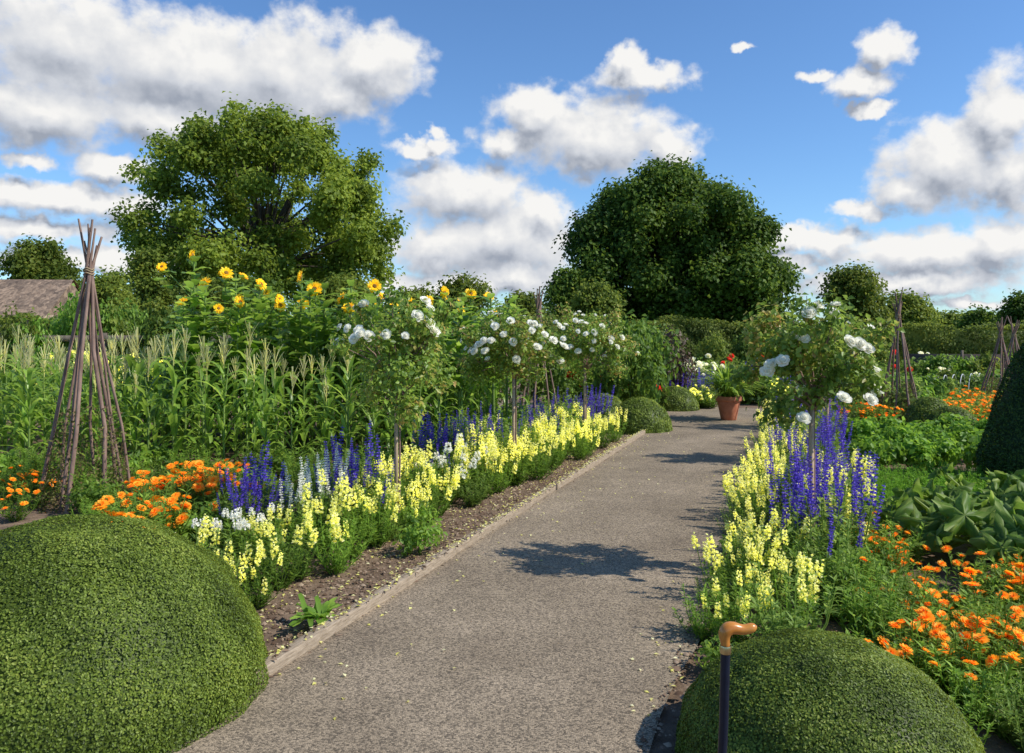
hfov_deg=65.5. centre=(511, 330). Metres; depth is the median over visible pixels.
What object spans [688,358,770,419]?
potted plant
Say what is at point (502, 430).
blue salvia
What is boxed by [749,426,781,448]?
snapdragon
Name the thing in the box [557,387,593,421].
blue salvia
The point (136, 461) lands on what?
leafy plant
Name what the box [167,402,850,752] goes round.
path
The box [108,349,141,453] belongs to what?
corn plant
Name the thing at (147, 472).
marigold
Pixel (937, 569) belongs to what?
marigold
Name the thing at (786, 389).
yellow dahlia
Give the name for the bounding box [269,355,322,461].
corn plant
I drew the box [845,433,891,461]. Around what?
potato plant
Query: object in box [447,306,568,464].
rose tree
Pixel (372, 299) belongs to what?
sunflower
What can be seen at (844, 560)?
leafy plant
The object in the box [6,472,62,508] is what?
marigold
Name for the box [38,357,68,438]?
corn plant
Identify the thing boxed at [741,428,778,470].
snapdragon
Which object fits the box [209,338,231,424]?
corn plant
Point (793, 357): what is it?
rose tree
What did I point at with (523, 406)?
leafy plant
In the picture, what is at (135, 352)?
corn plant
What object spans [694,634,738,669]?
leafy plant
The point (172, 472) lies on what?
marigold
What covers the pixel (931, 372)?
vegetable plant
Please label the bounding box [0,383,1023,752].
garden soil
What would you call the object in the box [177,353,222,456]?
corn plant
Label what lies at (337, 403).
corn plant
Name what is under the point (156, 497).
marigold
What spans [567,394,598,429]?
blue salvia
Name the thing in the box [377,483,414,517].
leafy plant
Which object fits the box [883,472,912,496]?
carrot plant
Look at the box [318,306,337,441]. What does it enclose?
sunflower
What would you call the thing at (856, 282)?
broadleaf tree
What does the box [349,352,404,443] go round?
corn plant
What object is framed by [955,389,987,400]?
marigold
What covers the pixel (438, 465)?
white phlox
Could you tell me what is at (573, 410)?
snapdragon
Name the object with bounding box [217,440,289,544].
blue salvia
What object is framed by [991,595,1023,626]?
leafy plant
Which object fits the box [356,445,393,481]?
leafy plant
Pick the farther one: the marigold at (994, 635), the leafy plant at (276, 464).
the leafy plant at (276, 464)
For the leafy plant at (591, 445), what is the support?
on the garden soil
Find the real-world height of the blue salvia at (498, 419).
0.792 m
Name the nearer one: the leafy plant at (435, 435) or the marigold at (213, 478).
the marigold at (213, 478)
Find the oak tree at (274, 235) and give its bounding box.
[104,91,411,302]
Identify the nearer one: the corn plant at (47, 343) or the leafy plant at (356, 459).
the leafy plant at (356, 459)
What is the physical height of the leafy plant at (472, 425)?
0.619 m
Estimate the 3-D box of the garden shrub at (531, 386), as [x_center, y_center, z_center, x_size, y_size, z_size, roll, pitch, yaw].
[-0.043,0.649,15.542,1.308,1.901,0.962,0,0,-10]
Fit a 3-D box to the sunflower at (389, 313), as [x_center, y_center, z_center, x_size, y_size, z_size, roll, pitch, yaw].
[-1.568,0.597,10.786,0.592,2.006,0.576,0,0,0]
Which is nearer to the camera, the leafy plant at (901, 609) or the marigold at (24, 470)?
the leafy plant at (901, 609)
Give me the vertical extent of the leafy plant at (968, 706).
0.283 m
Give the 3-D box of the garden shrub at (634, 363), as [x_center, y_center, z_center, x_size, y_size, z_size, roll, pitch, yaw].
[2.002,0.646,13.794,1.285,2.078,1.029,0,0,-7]
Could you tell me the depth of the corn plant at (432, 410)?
11.49 m
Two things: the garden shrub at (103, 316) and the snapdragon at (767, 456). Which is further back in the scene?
the garden shrub at (103, 316)
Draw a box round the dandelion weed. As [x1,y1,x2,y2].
[289,593,342,626]
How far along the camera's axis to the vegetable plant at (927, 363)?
22.83 m
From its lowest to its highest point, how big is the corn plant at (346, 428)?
1.546 m
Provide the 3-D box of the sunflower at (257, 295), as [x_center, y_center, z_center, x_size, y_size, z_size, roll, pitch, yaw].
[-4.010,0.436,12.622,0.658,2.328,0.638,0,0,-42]
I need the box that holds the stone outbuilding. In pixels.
[0,279,80,326]
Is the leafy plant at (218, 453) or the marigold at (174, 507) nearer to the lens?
the marigold at (174, 507)
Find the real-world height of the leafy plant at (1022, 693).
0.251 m
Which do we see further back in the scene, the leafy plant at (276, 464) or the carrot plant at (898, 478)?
the leafy plant at (276, 464)
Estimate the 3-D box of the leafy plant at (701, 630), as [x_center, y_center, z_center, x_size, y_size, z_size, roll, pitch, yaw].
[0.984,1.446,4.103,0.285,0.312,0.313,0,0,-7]
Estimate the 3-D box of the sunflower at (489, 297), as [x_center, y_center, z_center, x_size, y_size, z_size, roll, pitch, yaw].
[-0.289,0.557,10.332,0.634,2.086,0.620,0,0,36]
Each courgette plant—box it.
[864,477,1002,559]
[913,496,1023,571]
[914,462,1005,510]
[958,496,1023,564]
[969,469,1023,508]
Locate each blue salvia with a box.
[216,473,261,548]
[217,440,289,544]
[217,445,276,512]
[233,455,284,537]
[256,475,296,531]
[307,438,364,504]
[323,420,384,494]
[325,436,385,524]
[326,444,389,531]
[334,435,393,504]
[411,413,456,466]
[414,425,452,450]
[417,414,469,455]
[418,408,469,466]
[430,445,454,476]
[434,416,481,461]
[455,401,499,442]
[457,405,499,440]
[481,419,524,454]
[518,389,554,420]
[521,397,557,431]
[529,404,560,448]
[531,403,563,428]
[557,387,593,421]
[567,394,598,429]
[570,392,597,416]
[579,388,608,418]
[579,396,609,428]
[582,385,614,421]
[669,368,695,389]
[669,373,692,388]
[686,366,713,396]
[697,370,717,404]
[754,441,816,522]
[761,430,806,487]
[764,468,843,585]
[766,416,807,472]
[768,453,839,549]
[771,424,802,461]
[774,398,820,451]
[774,449,838,523]
[777,464,829,540]
[785,446,838,490]
[787,454,879,550]
[788,444,839,499]
[791,450,876,561]
[792,442,885,551]
[793,413,866,486]
[799,398,848,439]
[801,395,851,445]
[801,396,836,428]
[801,413,852,467]
[802,439,850,481]
[803,447,859,520]
[806,481,857,532]
[807,410,852,459]
[807,439,863,486]
[815,416,847,449]
[815,424,875,528]
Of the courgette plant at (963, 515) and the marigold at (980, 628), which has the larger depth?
the courgette plant at (963, 515)
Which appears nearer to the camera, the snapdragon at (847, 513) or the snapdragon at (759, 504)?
the snapdragon at (847, 513)
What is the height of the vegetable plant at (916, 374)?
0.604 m
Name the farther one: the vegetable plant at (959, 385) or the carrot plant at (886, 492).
the vegetable plant at (959, 385)
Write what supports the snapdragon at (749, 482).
on the garden soil
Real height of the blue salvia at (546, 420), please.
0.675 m
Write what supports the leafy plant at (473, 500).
on the garden soil
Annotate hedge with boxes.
[0,309,349,392]
[438,314,735,373]
[729,319,1023,367]
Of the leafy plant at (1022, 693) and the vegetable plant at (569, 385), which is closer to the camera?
the leafy plant at (1022, 693)
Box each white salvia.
[279,466,333,539]
[287,452,343,535]
[305,445,360,528]
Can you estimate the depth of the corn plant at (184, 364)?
10.27 m
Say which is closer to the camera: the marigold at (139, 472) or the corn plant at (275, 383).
the marigold at (139, 472)
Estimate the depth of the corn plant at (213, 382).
10.28 m
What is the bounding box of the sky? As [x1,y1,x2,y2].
[0,0,1023,321]
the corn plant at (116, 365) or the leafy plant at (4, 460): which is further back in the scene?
the corn plant at (116, 365)
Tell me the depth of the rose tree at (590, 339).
10.30 m
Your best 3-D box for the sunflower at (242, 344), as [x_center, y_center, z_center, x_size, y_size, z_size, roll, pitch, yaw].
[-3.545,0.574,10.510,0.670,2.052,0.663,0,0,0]
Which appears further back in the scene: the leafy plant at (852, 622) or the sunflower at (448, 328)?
the sunflower at (448, 328)
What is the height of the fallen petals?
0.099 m
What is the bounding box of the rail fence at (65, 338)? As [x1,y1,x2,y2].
[0,333,309,393]
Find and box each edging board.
[256,546,455,683]
[450,484,555,553]
[554,449,613,489]
[611,430,645,453]
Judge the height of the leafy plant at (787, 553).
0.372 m
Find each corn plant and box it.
[0,325,34,435]
[0,325,48,438]
[0,329,68,459]
[0,336,9,385]
[0,339,63,457]
[0,339,64,456]
[0,340,32,454]
[0,342,82,454]
[0,343,42,457]
[0,348,22,452]
[0,352,42,447]
[0,384,24,454]
[7,333,52,425]
[7,356,55,445]
[10,359,49,431]
[24,353,102,453]
[30,349,43,419]
[31,342,71,450]
[31,350,83,409]
[33,334,82,420]
[33,342,73,441]
[35,334,62,422]
[37,353,52,433]
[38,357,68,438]
[38,364,86,440]
[43,366,96,460]
[45,346,71,430]
[48,335,72,438]
[60,356,97,458]
[63,338,84,393]
[64,358,107,444]
[65,336,88,402]
[68,340,119,400]
[68,356,95,443]
[68,373,127,454]
[72,368,130,473]
[78,343,114,463]
[80,353,129,452]
[82,333,134,439]
[84,331,136,424]
[89,334,128,397]
[95,333,146,417]
[95,357,142,456]
[102,365,135,453]
[105,331,169,453]
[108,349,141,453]
[109,349,121,397]
[110,370,165,473]
[113,346,185,475]
[117,327,165,456]
[120,345,152,430]
[127,335,194,450]
[128,333,190,443]
[128,334,151,380]
[129,351,168,441]
[137,335,180,439]
[140,346,171,443]
[141,334,187,431]
[141,335,190,447]
[146,326,220,461]
[150,329,200,458]
[150,346,216,447]
[166,336,240,466]
[169,335,209,453]
[177,338,233,435]
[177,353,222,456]
[180,346,232,466]
[180,349,230,429]
[181,333,261,462]
[188,341,231,429]
[194,324,248,452]
[200,355,232,435]
[208,339,251,453]
[208,349,231,436]
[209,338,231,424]
[211,356,268,438]
[214,356,260,462]
[218,360,258,452]
[222,345,280,462]
[227,321,272,454]
[231,338,297,443]
[234,355,281,457]
[241,346,305,455]
[248,349,285,453]
[256,366,319,460]
[257,358,293,459]
[258,337,297,426]
[258,339,300,442]
[268,333,296,434]
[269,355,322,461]
[274,358,294,434]
[277,352,322,443]
[286,356,357,453]
[288,356,316,444]
[289,354,344,450]
[294,355,325,455]
[303,377,338,465]
[304,338,358,459]
[307,336,388,456]
[310,355,379,451]
[319,356,365,449]
[329,354,364,444]
[332,348,371,449]
[334,361,371,447]
[339,359,384,447]
[339,387,401,454]
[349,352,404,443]
[349,384,393,445]
[356,368,390,448]
[364,357,423,445]
[365,382,437,457]
[374,378,423,456]
[393,384,431,450]
[398,379,438,449]
[404,379,450,439]
[417,337,464,433]
[420,361,460,440]
[424,337,478,434]
[426,340,449,440]
[431,346,477,427]
[435,352,488,429]
[441,338,454,420]
[441,352,466,420]
[448,382,485,417]
[450,377,491,418]
[465,366,503,414]
[465,383,502,414]
[468,329,501,407]
[469,363,505,418]
[477,361,510,408]
[479,379,504,413]
[499,376,531,410]
[509,377,527,414]
[511,364,552,407]
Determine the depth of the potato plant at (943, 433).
9.52 m
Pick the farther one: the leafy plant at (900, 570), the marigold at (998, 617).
the leafy plant at (900, 570)
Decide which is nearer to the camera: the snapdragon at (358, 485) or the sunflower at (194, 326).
the snapdragon at (358, 485)
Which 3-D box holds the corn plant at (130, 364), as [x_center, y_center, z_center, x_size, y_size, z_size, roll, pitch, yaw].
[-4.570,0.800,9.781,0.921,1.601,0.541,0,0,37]
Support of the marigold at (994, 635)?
on the garden soil
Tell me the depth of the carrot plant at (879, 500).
6.66 m
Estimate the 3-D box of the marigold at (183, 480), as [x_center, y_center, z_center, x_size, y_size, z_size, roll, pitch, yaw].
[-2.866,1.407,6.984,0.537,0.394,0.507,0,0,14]
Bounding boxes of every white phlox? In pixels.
[191,507,257,560]
[210,502,283,566]
[412,457,454,491]
[419,442,476,503]
[436,459,473,492]
[446,433,496,491]
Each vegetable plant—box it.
[542,371,577,404]
[564,380,591,401]
[691,364,719,393]
[701,358,720,368]
[716,353,734,361]
[723,359,737,374]
[831,394,858,407]
[840,377,865,409]
[861,376,889,405]
[878,385,921,418]
[882,372,909,381]
[893,377,931,394]
[898,379,935,395]
[900,356,922,375]
[902,371,922,378]
[911,390,943,399]
[918,355,945,376]
[918,374,950,400]
[924,368,941,378]
[929,353,956,377]
[932,377,960,400]
[933,369,956,380]
[936,353,956,367]
[945,378,964,395]
[952,354,977,376]
[956,370,977,391]
[957,356,979,372]
[962,373,982,393]
[966,358,983,373]
[975,379,999,391]
[977,349,992,368]
[979,351,999,369]
[979,369,999,384]
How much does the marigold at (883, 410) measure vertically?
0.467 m
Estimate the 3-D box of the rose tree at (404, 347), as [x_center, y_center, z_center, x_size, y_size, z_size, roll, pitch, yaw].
[-0.948,0.604,6.272,1.076,1.992,1.082,0,0,-33]
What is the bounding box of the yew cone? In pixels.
[975,343,1023,487]
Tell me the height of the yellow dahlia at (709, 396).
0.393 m
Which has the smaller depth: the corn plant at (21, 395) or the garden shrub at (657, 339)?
the corn plant at (21, 395)
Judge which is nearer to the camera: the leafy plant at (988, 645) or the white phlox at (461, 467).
the leafy plant at (988, 645)
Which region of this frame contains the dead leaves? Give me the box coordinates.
[118,441,625,749]
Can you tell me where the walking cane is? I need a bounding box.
[718,621,756,752]
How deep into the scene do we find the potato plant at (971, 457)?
8.83 m
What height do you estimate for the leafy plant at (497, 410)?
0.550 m
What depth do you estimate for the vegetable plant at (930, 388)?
16.99 m
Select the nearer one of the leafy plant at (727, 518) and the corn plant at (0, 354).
the leafy plant at (727, 518)
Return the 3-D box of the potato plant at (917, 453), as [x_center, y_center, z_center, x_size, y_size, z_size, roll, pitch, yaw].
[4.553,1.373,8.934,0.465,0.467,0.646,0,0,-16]
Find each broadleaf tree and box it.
[0,233,85,288]
[78,265,153,318]
[120,245,179,326]
[160,271,234,325]
[213,267,293,324]
[307,268,388,349]
[379,281,438,321]
[423,268,497,324]
[484,288,553,323]
[538,261,597,326]
[551,150,783,329]
[559,276,627,325]
[698,197,808,336]
[810,259,905,329]
[879,288,946,330]
[933,307,963,329]
[952,303,1000,330]
[992,288,1023,330]
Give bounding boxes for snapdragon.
[175,514,233,564]
[224,548,284,609]
[242,504,295,565]
[243,519,318,590]
[285,469,357,554]
[303,496,366,574]
[330,473,383,516]
[349,477,407,547]
[358,459,404,510]
[373,449,424,489]
[388,484,436,534]
[389,448,425,480]
[402,471,452,522]
[403,438,464,499]
[415,464,459,515]
[439,451,473,492]
[443,421,499,484]
[451,427,489,444]
[454,436,507,500]
[467,432,512,483]
[468,419,495,441]
[468,425,511,453]
[470,435,511,481]
[479,450,517,492]
[494,441,538,485]
[497,428,527,475]
[517,429,558,480]
[520,406,547,425]
[525,415,556,431]
[527,420,556,461]
[531,412,572,453]
[537,423,570,468]
[538,411,574,463]
[549,405,564,420]
[554,402,589,426]
[554,412,576,448]
[566,419,601,455]
[566,420,599,459]
[587,412,619,447]
[588,414,607,440]
[601,406,628,441]
[691,530,770,602]
[700,567,769,643]
[721,464,777,524]
[722,464,763,510]
[725,517,772,565]
[725,541,770,586]
[726,479,776,536]
[733,509,780,556]
[734,459,783,508]
[738,523,805,597]
[739,442,765,475]
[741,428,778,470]
[742,505,811,580]
[744,461,771,488]
[744,554,795,613]
[746,551,831,630]
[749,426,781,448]
[753,444,784,476]
[754,441,807,501]
[755,419,782,440]
[756,409,783,434]
[757,408,783,435]
[767,426,805,454]
[781,435,807,467]
[802,464,879,523]
[815,494,870,540]
[817,448,875,492]
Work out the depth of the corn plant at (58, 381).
10.06 m
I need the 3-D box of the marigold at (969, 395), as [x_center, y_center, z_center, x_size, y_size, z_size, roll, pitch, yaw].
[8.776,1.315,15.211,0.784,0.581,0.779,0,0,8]
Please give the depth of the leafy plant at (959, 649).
3.57 m
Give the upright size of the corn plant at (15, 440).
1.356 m
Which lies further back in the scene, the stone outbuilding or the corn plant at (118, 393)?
the stone outbuilding
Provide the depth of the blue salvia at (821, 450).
6.80 m
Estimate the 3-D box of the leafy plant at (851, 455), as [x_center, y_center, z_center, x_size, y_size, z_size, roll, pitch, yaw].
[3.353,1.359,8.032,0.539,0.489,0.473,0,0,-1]
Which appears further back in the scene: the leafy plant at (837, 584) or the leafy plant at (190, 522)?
the leafy plant at (190, 522)
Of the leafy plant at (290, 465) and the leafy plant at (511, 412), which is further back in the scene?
the leafy plant at (511, 412)
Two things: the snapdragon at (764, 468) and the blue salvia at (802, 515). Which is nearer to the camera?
the blue salvia at (802, 515)
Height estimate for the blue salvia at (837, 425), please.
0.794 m
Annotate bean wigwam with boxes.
[35,218,135,514]
[521,286,556,411]
[877,287,917,425]
[980,315,1009,398]
[996,316,1020,389]
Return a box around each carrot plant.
[864,464,889,484]
[866,490,890,510]
[872,475,887,493]
[872,477,900,502]
[875,469,902,494]
[876,464,904,487]
[877,486,913,504]
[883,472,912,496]
[890,468,921,487]
[892,462,921,482]
[897,475,941,489]
[900,466,940,485]
[912,467,933,484]
[919,456,954,488]
[921,475,953,489]
[922,477,946,488]
[934,472,969,489]
[936,461,967,479]
[937,476,972,490]
[950,467,984,486]
[954,465,982,478]
[967,463,988,481]
[967,473,988,489]
[972,479,983,492]
[973,480,985,493]
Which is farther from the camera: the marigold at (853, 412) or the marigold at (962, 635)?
the marigold at (853, 412)
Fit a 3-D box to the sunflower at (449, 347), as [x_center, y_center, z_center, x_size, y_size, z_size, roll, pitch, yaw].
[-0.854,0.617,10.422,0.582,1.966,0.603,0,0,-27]
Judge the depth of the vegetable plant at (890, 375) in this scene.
18.48 m
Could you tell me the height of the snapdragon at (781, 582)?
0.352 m
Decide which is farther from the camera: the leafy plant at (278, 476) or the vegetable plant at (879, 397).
the vegetable plant at (879, 397)
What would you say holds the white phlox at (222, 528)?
on the garden soil
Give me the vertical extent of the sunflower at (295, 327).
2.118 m
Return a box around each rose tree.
[322,280,466,531]
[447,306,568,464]
[543,302,641,438]
[724,290,905,553]
[788,312,881,445]
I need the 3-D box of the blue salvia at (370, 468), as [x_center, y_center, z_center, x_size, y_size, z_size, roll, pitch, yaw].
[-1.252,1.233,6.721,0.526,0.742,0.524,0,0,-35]
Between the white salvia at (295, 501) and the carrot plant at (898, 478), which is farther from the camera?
the carrot plant at (898, 478)
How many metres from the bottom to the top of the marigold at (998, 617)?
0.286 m
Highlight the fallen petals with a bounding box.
[260,429,753,719]
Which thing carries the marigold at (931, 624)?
on the garden soil
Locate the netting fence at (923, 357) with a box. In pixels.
[905,350,1004,367]
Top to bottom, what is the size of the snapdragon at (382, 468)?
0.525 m
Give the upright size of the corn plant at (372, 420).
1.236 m
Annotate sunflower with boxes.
[153,250,214,444]
[158,305,187,425]
[161,295,188,353]
[164,281,217,453]
[164,296,200,445]
[169,297,221,454]
[177,290,227,454]
[180,286,225,383]
[198,277,227,387]
[202,278,292,441]
[206,267,252,385]
[211,275,251,374]
[214,284,250,374]
[218,296,258,453]
[226,272,262,438]
[227,297,269,451]
[231,303,261,371]
[250,287,258,356]
[250,296,274,438]
[251,290,297,442]
[252,286,286,359]
[253,287,285,429]
[257,299,302,453]
[269,293,277,393]
[276,295,311,436]
[277,311,291,436]
[283,270,319,446]
[283,294,308,443]
[285,304,297,426]
[287,299,321,441]
[288,288,335,450]
[294,281,340,448]
[296,278,316,437]
[303,295,328,439]
[305,283,339,397]
[307,303,344,419]
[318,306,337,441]
[321,292,349,450]
[321,307,360,449]
[328,279,367,449]
[329,302,366,451]
[334,292,369,382]
[352,296,383,382]
[358,279,388,367]
[361,293,380,431]
[377,303,398,448]
[378,292,389,440]
[379,308,411,452]
[416,294,446,435]
[420,295,433,437]
[431,303,469,423]
[432,286,453,431]
[436,301,478,423]
[441,315,457,396]
[443,305,484,423]
[448,297,480,375]
[449,307,480,407]
[451,289,481,355]
[451,289,496,407]
[473,293,511,422]
[477,292,501,405]
[486,298,529,417]
[494,303,528,408]
[504,294,539,382]
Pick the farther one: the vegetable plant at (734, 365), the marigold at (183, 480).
the vegetable plant at (734, 365)
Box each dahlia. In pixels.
[34,350,75,414]
[39,350,110,413]
[119,353,151,400]
[563,352,637,401]
[563,362,628,401]
[572,357,631,400]
[681,353,724,374]
[684,362,707,389]
[688,361,717,376]
[689,384,712,402]
[693,391,713,408]
[697,387,718,408]
[716,353,747,366]
[720,357,744,372]
[737,381,754,403]
[742,375,783,404]
[750,382,776,403]
[771,378,790,393]
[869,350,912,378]
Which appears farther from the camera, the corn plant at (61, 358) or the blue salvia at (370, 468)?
the corn plant at (61, 358)
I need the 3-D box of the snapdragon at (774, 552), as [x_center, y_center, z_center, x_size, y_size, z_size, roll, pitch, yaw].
[1.546,1.380,4.782,0.391,0.446,0.392,0,0,7]
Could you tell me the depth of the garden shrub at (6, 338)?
15.41 m
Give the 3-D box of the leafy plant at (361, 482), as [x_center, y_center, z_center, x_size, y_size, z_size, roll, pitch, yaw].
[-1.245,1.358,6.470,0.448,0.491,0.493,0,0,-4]
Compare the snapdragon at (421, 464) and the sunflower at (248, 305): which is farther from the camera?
the sunflower at (248, 305)
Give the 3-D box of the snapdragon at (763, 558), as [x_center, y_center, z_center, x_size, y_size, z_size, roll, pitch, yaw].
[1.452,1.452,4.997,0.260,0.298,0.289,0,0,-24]
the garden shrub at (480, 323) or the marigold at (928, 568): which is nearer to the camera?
the marigold at (928, 568)
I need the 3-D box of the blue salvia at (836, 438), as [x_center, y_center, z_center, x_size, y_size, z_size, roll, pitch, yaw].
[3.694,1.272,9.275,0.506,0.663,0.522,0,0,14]
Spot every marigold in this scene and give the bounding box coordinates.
[0,462,23,491]
[0,462,47,499]
[0,465,37,505]
[0,488,42,521]
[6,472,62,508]
[17,471,59,494]
[87,480,181,528]
[93,488,193,535]
[107,499,186,524]
[107,500,175,530]
[108,493,191,528]
[112,469,152,510]
[114,476,197,514]
[114,511,171,526]
[126,471,185,501]
[129,465,202,496]
[138,466,213,510]
[138,471,186,499]
[150,470,212,501]
[156,461,238,514]
[159,496,221,543]
[166,456,237,478]
[174,457,223,473]
[180,459,243,487]
[183,467,235,494]
[183,472,264,514]
[187,468,259,511]
[213,459,249,480]
[214,468,246,491]
[825,515,880,546]
[836,398,874,419]
[837,398,873,415]
[841,404,862,416]
[845,610,950,675]
[846,526,908,562]
[847,556,953,621]
[850,603,960,676]
[852,525,909,567]
[852,542,903,570]
[855,405,885,419]
[856,400,885,413]
[857,406,887,420]
[860,510,926,550]
[861,401,901,420]
[862,541,913,569]
[878,403,904,418]
[879,397,904,422]
[879,580,938,617]
[880,524,930,568]
[890,557,948,596]
[898,614,970,644]
[898,632,971,693]
[904,565,981,612]
[906,617,1023,713]
[907,581,990,630]
[907,608,1006,669]
[907,617,1003,685]
[913,604,1023,681]
[914,586,1023,644]
[928,587,1023,645]
[937,393,958,403]
[938,545,1021,597]
[945,397,986,407]
[947,617,1023,678]
[948,400,986,414]
[949,389,988,405]
[951,384,992,401]
[951,387,974,399]
[954,579,1023,640]
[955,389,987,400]
[960,601,1023,650]
[961,394,992,404]
[963,404,993,419]
[963,556,1023,610]
[964,405,990,423]
[964,615,1023,691]
[965,557,1023,624]
[967,397,987,417]
[968,602,1023,654]
[973,546,1023,593]
[974,391,995,407]
[974,394,994,415]
[988,547,1023,576]
[988,552,1023,586]
[988,579,1022,605]
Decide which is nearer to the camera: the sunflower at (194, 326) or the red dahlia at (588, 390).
the sunflower at (194, 326)
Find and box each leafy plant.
[0,449,26,484]
[12,443,54,473]
[12,444,37,466]
[18,443,45,465]
[20,446,64,472]
[24,446,76,471]
[24,451,59,488]
[27,456,69,491]
[28,443,77,486]
[41,464,77,488]
[59,448,97,489]
[63,466,107,511]
[66,478,121,514]
[70,499,110,520]
[76,446,110,477]
[79,495,111,514]
[81,500,111,520]
[89,455,133,491]
[99,450,151,483]
[103,486,138,510]
[131,442,178,475]
[132,457,173,482]
[140,501,187,522]
[153,457,193,484]
[166,439,205,470]
[171,502,232,542]
[180,444,223,477]
[191,524,240,576]
[197,494,247,543]
[211,500,259,530]
[222,487,279,533]
[223,523,286,587]
[236,466,278,481]
[236,469,275,489]
[237,439,279,468]
[248,446,297,480]
[257,500,317,558]
[264,477,295,500]
[268,441,305,479]
[269,525,326,580]
[276,450,305,479]
[277,446,326,497]
[280,485,298,515]
[285,445,330,487]
[292,457,331,498]
[292,485,358,542]
[295,439,332,463]
[313,447,349,481]
[323,506,377,559]
[330,448,378,472]
[331,468,380,519]
[344,476,394,538]
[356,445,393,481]
[357,439,393,478]
[358,447,398,481]
[360,451,398,478]
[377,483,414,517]
[378,508,407,539]
[382,476,415,505]
[392,516,447,555]
[398,467,437,503]
[398,500,442,527]
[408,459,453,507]
[414,417,469,470]
[432,406,490,443]
[442,424,487,459]
[443,414,497,442]
[449,415,495,435]
[456,413,496,425]
[457,471,489,506]
[461,424,516,475]
[476,404,518,419]
[477,416,527,441]
[478,401,526,420]
[482,414,529,435]
[483,421,510,445]
[488,408,536,426]
[489,402,534,424]
[498,435,529,469]
[498,448,536,485]
[500,403,530,419]
[504,428,538,470]
[507,416,554,468]
[508,403,538,414]
[511,400,555,415]
[529,446,559,472]
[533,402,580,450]
[536,395,577,420]
[542,401,581,426]
[548,391,596,414]
[574,419,602,450]
[672,583,728,643]
[694,575,728,608]
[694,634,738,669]
[704,571,749,621]
[711,553,764,591]
[716,504,748,534]
[717,534,745,553]
[718,546,738,571]
[733,517,756,538]
[740,560,843,637]
[762,524,826,577]
[770,508,826,553]
[775,425,808,457]
[781,524,833,571]
[784,455,803,485]
[785,531,874,621]
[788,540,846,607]
[801,438,838,465]
[805,551,879,592]
[819,542,883,579]
[820,401,842,421]
[820,544,901,612]
[820,563,911,644]
[823,441,870,471]
[829,481,897,526]
[834,556,909,616]
[839,542,908,591]
[841,514,898,552]
[841,568,916,648]
[846,569,919,635]
[847,548,910,602]
[848,521,915,578]
[867,607,921,649]
[876,600,915,638]
[896,635,960,690]
[916,631,975,683]
[919,623,977,664]
[932,678,994,748]
[933,640,986,686]
[948,658,1016,729]
[951,592,1003,621]
[959,629,1015,657]
[965,575,1017,603]
[970,598,1023,632]
[972,609,1013,645]
[973,670,1023,742]
[979,580,1023,617]
[988,680,1023,751]
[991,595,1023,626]
[996,665,1023,721]
[998,685,1023,741]
[1008,651,1023,687]
[1013,673,1023,701]
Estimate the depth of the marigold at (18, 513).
6.69 m
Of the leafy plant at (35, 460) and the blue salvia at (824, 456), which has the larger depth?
the leafy plant at (35, 460)
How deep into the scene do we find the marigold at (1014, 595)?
4.30 m
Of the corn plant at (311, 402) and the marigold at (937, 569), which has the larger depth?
the corn plant at (311, 402)
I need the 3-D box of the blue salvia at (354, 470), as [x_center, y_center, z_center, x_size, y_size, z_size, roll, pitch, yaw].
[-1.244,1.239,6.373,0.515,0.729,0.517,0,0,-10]
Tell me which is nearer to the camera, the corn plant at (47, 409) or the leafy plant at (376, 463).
the leafy plant at (376, 463)
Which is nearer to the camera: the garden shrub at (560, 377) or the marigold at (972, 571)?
the marigold at (972, 571)
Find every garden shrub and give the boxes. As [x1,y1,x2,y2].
[0,301,49,381]
[6,312,45,344]
[6,318,53,390]
[26,316,64,384]
[43,306,58,345]
[49,302,90,334]
[56,294,77,332]
[57,283,101,404]
[84,297,125,362]
[102,293,136,361]
[111,297,141,362]
[119,297,148,330]
[124,301,145,347]
[126,294,168,368]
[142,300,184,376]
[148,300,175,331]
[155,305,175,360]
[423,331,474,417]
[449,309,501,407]
[499,348,543,405]
[526,326,577,408]
[591,309,667,407]
[622,314,684,405]
[652,325,697,388]
[694,330,730,362]
[728,324,760,365]
[866,340,891,366]
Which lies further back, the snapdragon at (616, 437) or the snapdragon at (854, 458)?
the snapdragon at (616, 437)
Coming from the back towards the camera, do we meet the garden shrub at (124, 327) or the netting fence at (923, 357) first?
the netting fence at (923, 357)
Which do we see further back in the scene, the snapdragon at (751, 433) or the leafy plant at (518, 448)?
the snapdragon at (751, 433)
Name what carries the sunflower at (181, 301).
on the garden soil
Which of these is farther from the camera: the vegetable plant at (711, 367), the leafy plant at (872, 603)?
the vegetable plant at (711, 367)
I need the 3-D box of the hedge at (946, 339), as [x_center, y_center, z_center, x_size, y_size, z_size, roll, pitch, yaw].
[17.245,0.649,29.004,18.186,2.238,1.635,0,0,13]
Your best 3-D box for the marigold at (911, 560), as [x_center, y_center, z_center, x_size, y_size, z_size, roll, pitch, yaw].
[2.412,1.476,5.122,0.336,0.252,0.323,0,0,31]
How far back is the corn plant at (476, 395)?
11.60 m
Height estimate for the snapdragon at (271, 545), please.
0.465 m
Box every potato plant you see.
[838,418,882,450]
[841,416,881,429]
[842,435,906,471]
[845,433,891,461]
[876,414,904,434]
[877,423,916,434]
[880,424,923,463]
[890,432,937,471]
[903,419,936,428]
[909,420,942,437]
[918,431,965,459]
[925,434,960,471]
[933,412,968,432]
[943,420,975,433]
[944,428,983,457]
[959,432,985,469]
[963,417,987,431]

